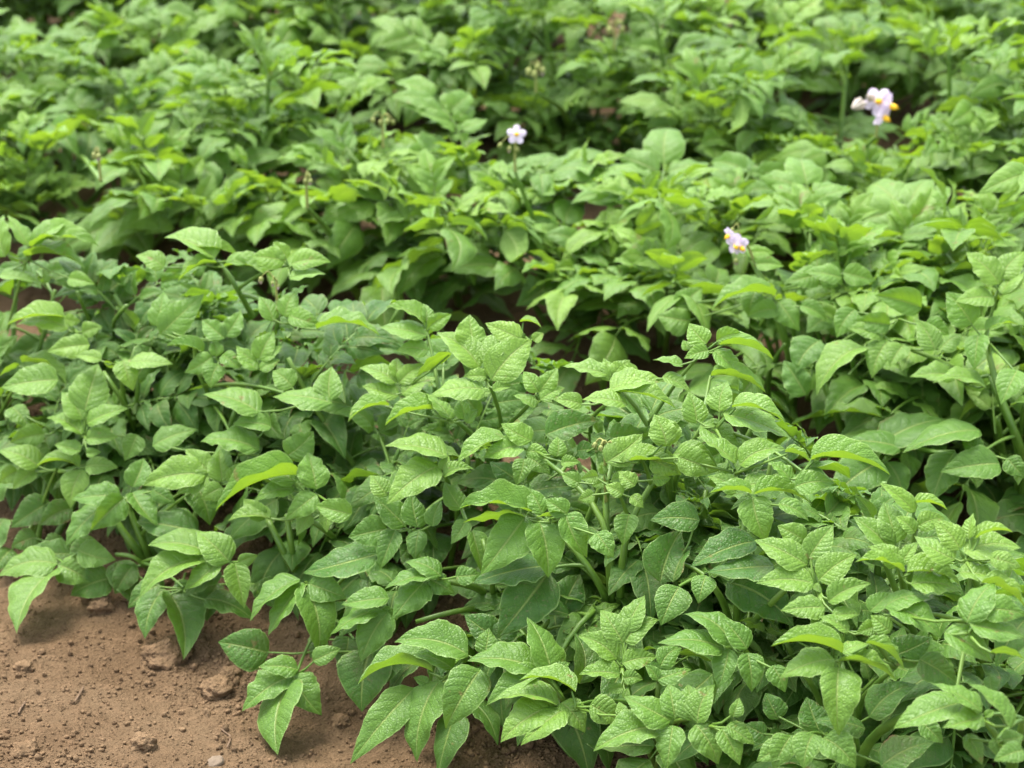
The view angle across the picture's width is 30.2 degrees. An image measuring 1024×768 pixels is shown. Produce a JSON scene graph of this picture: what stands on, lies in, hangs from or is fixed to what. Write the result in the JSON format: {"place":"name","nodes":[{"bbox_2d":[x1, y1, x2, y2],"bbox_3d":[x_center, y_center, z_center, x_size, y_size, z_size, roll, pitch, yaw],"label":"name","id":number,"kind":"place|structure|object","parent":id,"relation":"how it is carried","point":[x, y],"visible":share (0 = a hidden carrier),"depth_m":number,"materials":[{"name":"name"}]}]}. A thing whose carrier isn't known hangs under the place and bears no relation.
{"place":"outdoors","nodes":[
{"label":"outdoors","id":0,"kind":"place"},
{"bbox_2d":[0,0,1022,767],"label":"ground","id":1,"kind":"structure","parent":0,"point":[54,680],"depth_m":2.38,"materials":[{"name":"soil"}]},
{"bbox_2d":[17,701,25,713],"bbox_3d":[-0.571,0.377,2.211,0.005,0.010,0.035,0,25,0],"label":"dry root","id":2,"kind":"object","parent":1,"relation":"on","point":[21,707],"visible":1,"depth_m":2.21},
{"bbox_2d":[13,659,34,672],"bbox_3d":[-0.597,0.348,2.324,0.028,0.020,0.026,-18,31,-34],"label":"soil clod","id":3,"kind":"object","parent":1,"relation":"on","point":[25,666],"visible":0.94,"depth_m":2.32,"materials":[{"name":"brown soil"}]},
{"bbox_2d":[9,738,39,757],"bbox_3d":[-0.538,0.407,2.100,0.034,0.026,0.032,-4,25,-7],"label":"soil clod","id":4,"kind":"object","parent":1,"relation":"on","point":[27,747],"visible":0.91,"depth_m":2.09,"materials":[{"name":"brown soil"}]},
{"bbox_2d":[0,0,88,23],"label":"potato plant","id":5,"kind":"object","parent":1,"relation":"on","point":[54,7],"visible":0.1,"depth_m":4.93,"materials":[{"name":"green plant"}]},
{"bbox_2d":[0,8,106,88],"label":"potato plant","id":6,"kind":"object","parent":1,"relation":"on","point":[11,49],"visible":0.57,"depth_m":3.86,"materials":[{"name":"green plant"}]},
{"bbox_2d":[0,0,156,78],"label":"potato plant","id":7,"kind":"object","parent":1,"relation":"on","point":[24,11],"visible":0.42,"depth_m":4.66,"materials":[{"name":"green plant"}]},
{"bbox_2d":[0,215,157,499],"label":"potato plant","id":8,"kind":"object","parent":1,"relation":"on","point":[37,372],"visible":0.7,"depth_m":2.67,"materials":[{"name":"green plant"}]},
{"bbox_2d":[73,686,84,702],"bbox_3d":[-0.516,0.370,2.265,0.004,0.011,0.045,0,25,0],"label":"dry root","id":9,"kind":"object","parent":1,"relation":"on","point":[80,692],"visible":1,"depth_m":2.27,"materials":[{"name":"beige plant"}]},
{"bbox_2d":[0,71,167,246],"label":"potato plant","id":10,"kind":"object","parent":1,"relation":"on","point":[46,87],"visible":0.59,"depth_m":3.49,"materials":[{"name":"green plant"}]},
{"bbox_2d":[80,597,91,604],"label":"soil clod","id":11,"kind":"object","parent":1,"relation":"on","point":[84,601],"visible":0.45,"depth_m":2.49,"materials":[{"name":"brown soil"}]},
{"bbox_2d":[86,595,114,615],"bbox_3d":[-0.537,0.289,2.473,0.037,0.031,0.038,-15,29,-28],"label":"soil clod","id":12,"kind":"object","parent":1,"relation":"on","point":[98,606],"visible":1,"depth_m":2.46,"materials":[{"name":"brown soil"}]},
{"bbox_2d":[0,0,210,182],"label":"potato plant","id":13,"kind":"object","parent":1,"relation":"on","point":[87,101],"visible":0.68,"depth_m":3.79,"materials":[{"name":"green plant"}]},
{"bbox_2d":[0,298,223,632],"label":"potato plant","id":14,"kind":"object","parent":1,"relation":"on","point":[81,560],"visible":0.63,"depth_m":2.54,"materials":[{"name":"green plant"}]},
{"bbox_2d":[0,255,276,555],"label":"potato plant","id":15,"kind":"object","parent":1,"relation":"on","point":[91,389],"visible":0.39,"depth_m":2.58,"materials":[{"name":"green plant"}]},
{"bbox_2d":[0,103,276,265],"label":"potato plant","id":16,"kind":"object","parent":1,"relation":"on","point":[112,168],"visible":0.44,"depth_m":3.37,"materials":[{"name":"green plant"}]},
{"bbox_2d":[36,0,241,84],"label":"potato plant","id":17,"kind":"object","parent":1,"relation":"on","point":[64,5],"visible":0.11,"depth_m":4.53,"materials":[{"name":"green plant"}]},
{"bbox_2d":[128,731,157,752],"bbox_3d":[-0.417,0.407,2.145,0.031,0.026,0.033,7,26,15],"label":"soil clod","id":18,"kind":"object","parent":1,"relation":"on","point":[144,742],"visible":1,"depth_m":2.14,"materials":[{"name":"brown soil"}]},
{"bbox_2d":[139,634,194,669],"bbox_3d":[-0.433,0.340,2.381,0.069,0.040,0.070,1,25,3],"label":"soil clod","id":19,"kind":"object","parent":1,"relation":"on","point":[165,653],"visible":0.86,"depth_m":2.37,"materials":[{"name":"brown soil"}]},
{"bbox_2d":[44,301,329,659],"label":"potato plant","id":20,"kind":"object","parent":1,"relation":"on","point":[196,476],"visible":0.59,"depth_m":2.42,"materials":[{"name":"green plant"}]},
{"bbox_2d":[84,0,305,100],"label":"potato plant","id":21,"kind":"object","parent":1,"relation":"on","point":[226,29],"visible":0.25,"depth_m":4.28,"materials":[{"name":"green plant"}]},
{"bbox_2d":[208,755,223,766],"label":"pebble","id":22,"kind":"object","parent":1,"relation":"on","point":[218,760],"visible":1,"depth_m":2.13,"materials":[{"name":"stone"}]},
{"bbox_2d":[199,674,233,700],"bbox_3d":[-0.360,0.370,2.317,0.042,0.030,0.044,-4,25,-9],"label":"soil clod","id":23,"kind":"object","parent":1,"relation":"on","point":[217,687],"visible":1,"depth_m":2.30,"materials":[{"name":"brown soil"}]},
{"bbox_2d":[221,729,230,747],"bbox_3d":[-0.329,0.409,2.198,0.010,0.017,0.059,-7,26,-14],"label":"dry root","id":24,"kind":"object","parent":1,"relation":"on","point":[229,738],"visible":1,"depth_m":2.21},
{"bbox_2d":[218,665,242,680],"bbox_3d":[-0.349,0.359,2.349,0.031,0.019,0.032,1,25,2],"label":"soil clod","id":25,"kind":"object","parent":1,"relation":"on","point":[231,672],"visible":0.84,"depth_m":2.34,"materials":[{"name":"brown soil"}]},
{"bbox_2d":[91,20,392,237],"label":"potato plant","id":26,"kind":"object","parent":1,"relation":"on","point":[206,73],"visible":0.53,"depth_m":3.46,"materials":[{"name":"green plant"}]},
{"bbox_2d":[66,89,418,339],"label":"potato plant","id":27,"kind":"object","parent":1,"relation":"on","point":[106,231],"visible":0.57,"depth_m":3.27,"materials":[{"name":"green plant"}]},
{"bbox_2d":[54,227,458,553],"bbox_3d":[-0.368,-0.021,2.619,0.640,0.407,0.483,9,26,18],"label":"potato plant","id":28,"kind":"object","parent":1,"relation":"on","point":[254,350],"visible":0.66,"depth_m":2.50,"materials":[{"name":"green plant"}]},
{"bbox_2d":[183,0,469,123],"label":"potato plant","id":29,"kind":"object","parent":1,"relation":"on","point":[222,12],"visible":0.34,"depth_m":4.15,"materials":[{"name":"green plant"}]},
{"bbox_2d":[164,117,495,326],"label":"potato plant","id":30,"kind":"object","parent":1,"relation":"on","point":[344,244],"visible":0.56,"depth_m":3.20,"materials":[{"name":"green plant"}]},
{"bbox_2d":[189,336,489,754],"bbox_3d":[-0.197,0.157,2.420,0.414,0.300,0.584,-9,26,-19],"label":"potato plant","id":31,"kind":"object","parent":1,"relation":"on","point":[281,686],"visible":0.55,"depth_m":2.29,"materials":[{"name":"green plant"}]},
{"bbox_2d":[331,711,351,729],"bbox_3d":[-0.203,0.403,2.266,0.025,0.021,0.028,0,25,-1],"label":"soil clod","id":32,"kind":"object","parent":1,"relation":"on","point":[339,720],"visible":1,"depth_m":2.26,"materials":[{"name":"brown soil"}]},
{"bbox_2d":[252,0,511,148],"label":"potato plant","id":33,"kind":"object","parent":1,"relation":"on","point":[285,32],"visible":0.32,"depth_m":4.09,"materials":[{"name":"green plant"}]},
{"bbox_2d":[230,299,604,642],"bbox_3d":[-0.129,0.053,2.487,0.542,0.400,0.479,16,30,31],"label":"potato plant","id":34,"kind":"object","parent":1,"relation":"on","point":[408,495],"visible":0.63,"depth_m":2.34,"materials":[{"name":"green plant"}]},
{"bbox_2d":[339,0,509,19],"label":"potato plant","id":35,"kind":"object","parent":1,"relation":"on","point":[369,10],"depth_m":4.99,"materials":[{"name":"green plant"}]},
{"bbox_2d":[234,75,648,379],"bbox_3d":[-0.134,-0.278,3.185,0.578,0.380,0.601,-14,29,-28],"label":"potato plant","id":36,"kind":"object","parent":1,"relation":"on","point":[433,256],"visible":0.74,"depth_m":3.13,"materials":[{"name":"green plant"}]},
{"bbox_2d":[287,0,627,142],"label":"potato plant","id":37,"kind":"object","parent":1,"relation":"on","point":[462,61],"visible":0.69,"depth_m":3.91,"materials":[{"name":"green plant"}]},
{"bbox_2d":[0,291,1018,767],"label":"soil crumbs","id":38,"kind":"object","parent":1,"relation":"on","point":[512,747],"visible":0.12,"depth_m":2.27,"materials":[{"name":"brown soil"}]},
{"bbox_2d":[339,363,720,767],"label":"potato plant","id":39,"kind":"object","parent":1,"relation":"on","point":[455,688],"visible":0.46,"depth_m":2.13,"materials":[{"name":"green plant"}]},
{"bbox_2d":[436,0,623,58],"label":"potato plant","id":40,"kind":"object","parent":1,"relation":"on","point":[552,39],"visible":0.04,"depth_m":4.70,"materials":[{"name":"green plant"}]},
{"bbox_2d":[405,124,754,406],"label":"potato plant","id":41,"kind":"object","parent":1,"relation":"on","point":[664,146],"visible":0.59,"depth_m":3.02,"materials":[{"name":"green plant"}]},
{"bbox_2d":[449,0,741,177],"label":"potato plant","id":42,"kind":"object","parent":1,"relation":"on","point":[551,132],"visible":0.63,"depth_m":3.83,"materials":[{"name":"green plant"}]},
{"bbox_2d":[457,377,766,757],"bbox_3d":[0.153,0.161,2.272,0.446,0.380,0.511,0,25,0],"label":"potato plant","id":43,"kind":"object","parent":1,"relation":"on","point":[527,563],"visible":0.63,"depth_m":2.13,"materials":[{"name":"green plant"}]},
{"bbox_2d":[460,151,784,384],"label":"potato plant","id":44,"kind":"object","parent":1,"relation":"on","point":[570,292],"visible":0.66,"depth_m":2.95,"materials":[{"name":"green plant"}]},
{"bbox_2d":[535,0,725,50],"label":"potato plant","id":45,"kind":"object","parent":1,"relation":"on","point":[618,24],"visible":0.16,"depth_m":4.48,"materials":[{"name":"green plant"}]},
{"bbox_2d":[525,0,837,180],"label":"potato plant","id":46,"kind":"object","parent":1,"relation":"on","point":[716,74],"visible":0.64,"depth_m":3.67,"materials":[{"name":"green plant"}]},
{"bbox_2d":[493,436,927,767],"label":"potato plant","id":47,"kind":"object","parent":1,"relation":"on","point":[642,725],"visible":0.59,"depth_m":2.01,"materials":[{"name":"green plant"}]},
{"bbox_2d":[544,323,889,642],"bbox_3d":[0.268,0.096,2.395,0.479,0.482,0.724,8,26,17],"label":"potato plant","id":48,"kind":"object","parent":1,"relation":"on","point":[623,377],"visible":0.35,"depth_m":2.09,"materials":[{"name":"green plant"}]},
{"bbox_2d":[584,145,871,280],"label":"potato plant","id":49,"kind":"object","parent":1,"relation":"on","point":[770,236],"visible":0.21,"depth_m":3.29,"materials":[{"name":"green plant"}]},
{"bbox_2d":[630,0,852,101],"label":"potato plant","id":50,"kind":"object","parent":1,"relation":"on","point":[760,21],"visible":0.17,"depth_m":4.41,"materials":[{"name":"green plant"}]},
{"bbox_2d":[533,374,950,723],"bbox_3d":[0.253,0.209,2.177,0.520,0.357,0.590,0,25,0],"label":"potato plant","id":51,"kind":"object","parent":1,"relation":"on","point":[760,583],"visible":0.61,"depth_m":2.01,"materials":[{"name":"green plant"}]},
{"bbox_2d":[619,14,906,218],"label":"potato plant","id":52,"kind":"object","parent":1,"relation":"on","point":[852,38],"visible":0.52,"depth_m":3.62,"materials":[{"name":"green plant"}]},
{"bbox_2d":[574,157,1020,463],"bbox_3d":[0.453,-0.110,2.886,0.715,0.395,0.570,0,25,0],"label":"potato plant","id":53,"kind":"object","parent":1,"relation":"on","point":[760,296],"visible":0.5,"depth_m":2.78,"materials":[{"name":"green plant"}]},
{"bbox_2d":[694,137,971,265],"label":"potato plant","id":54,"kind":"object","parent":1,"relation":"on","point":[850,158],"visible":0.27,"depth_m":3.27,"materials":[{"name":"green plant"}]},
{"bbox_2d":[657,481,1023,767],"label":"potato plant","id":55,"kind":"object","parent":1,"relation":"on","point":[830,724],"visible":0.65,"depth_m":1.87,"materials":[{"name":"green plant"}]},
{"bbox_2d":[678,166,1023,501],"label":"potato plant","id":56,"kind":"object","parent":1,"relation":"on","point":[899,309],"visible":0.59,"depth_m":2.66,"materials":[{"name":"green plant"}]},
{"bbox_2d":[720,0,1010,120],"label":"potato plant","id":57,"kind":"object","parent":1,"relation":"on","point":[874,9],"visible":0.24,"depth_m":4.25,"materials":[{"name":"green plant"}]},
{"bbox_2d":[719,474,1023,767],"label":"potato plant","id":58,"kind":"object","parent":1,"relation":"on","point":[986,612],"visible":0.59,"depth_m":1.84,"materials":[{"name":"green plant"}]},
{"bbox_2d":[737,157,1023,444],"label":"potato plant","id":59,"kind":"object","parent":1,"relation":"on","point":[824,225],"visible":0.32,"depth_m":2.72,"materials":[{"name":"green plant"}]},
{"bbox_2d":[812,0,994,21],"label":"potato plant","id":60,"kind":"object","parent":1,"relation":"on","point":[881,3],"visible":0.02,"depth_m":4.93,"materials":[{"name":"green plant"}]},
{"bbox_2d":[784,487,1023,767],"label":"potato plant","id":61,"kind":"object","parent":1,"relation":"on","point":[1001,723],"visible":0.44,"depth_m":1.90,"materials":[{"name":"green plant"}]},
{"bbox_2d":[811,0,1023,125],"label":"potato plant","id":62,"kind":"object","parent":1,"relation":"on","point":[874,69],"visible":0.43,"depth_m":4.12,"materials":[{"name":"green plant"}]},
{"bbox_2d":[812,252,1023,580],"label":"potato plant","id":63,"kind":"object","parent":1,"relation":"on","point":[976,463],"visible":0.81,"depth_m":2.50,"materials":[{"name":"green plant"}]},
{"bbox_2d":[867,0,1023,239],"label":"potato plant","id":64,"kind":"object","parent":1,"relation":"on","point":[1007,65],"visible":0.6,"depth_m":3.31,"materials":[{"name":"green plant"}]},
{"bbox_2d":[906,0,1013,48],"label":"potato plant","id":65,"kind":"object","parent":1,"relation":"on","point":[978,9],"visible":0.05,"depth_m":4.67,"materials":[{"name":"green plant"}]},
{"bbox_2d":[935,81,1023,253],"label":"potato plant","id":66,"kind":"object","parent":1,"relation":"on","point":[966,112],"visible":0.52,"depth_m":3.25,"materials":[{"name":"green plant"}]},
{"bbox_2d":[956,2,1023,137],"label":"potato plant","id":67,"kind":"object","parent":1,"relation":"on","point":[1016,12],"visible":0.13,"depth_m":4.04,"materials":[{"name":"green plant"}]}
]}

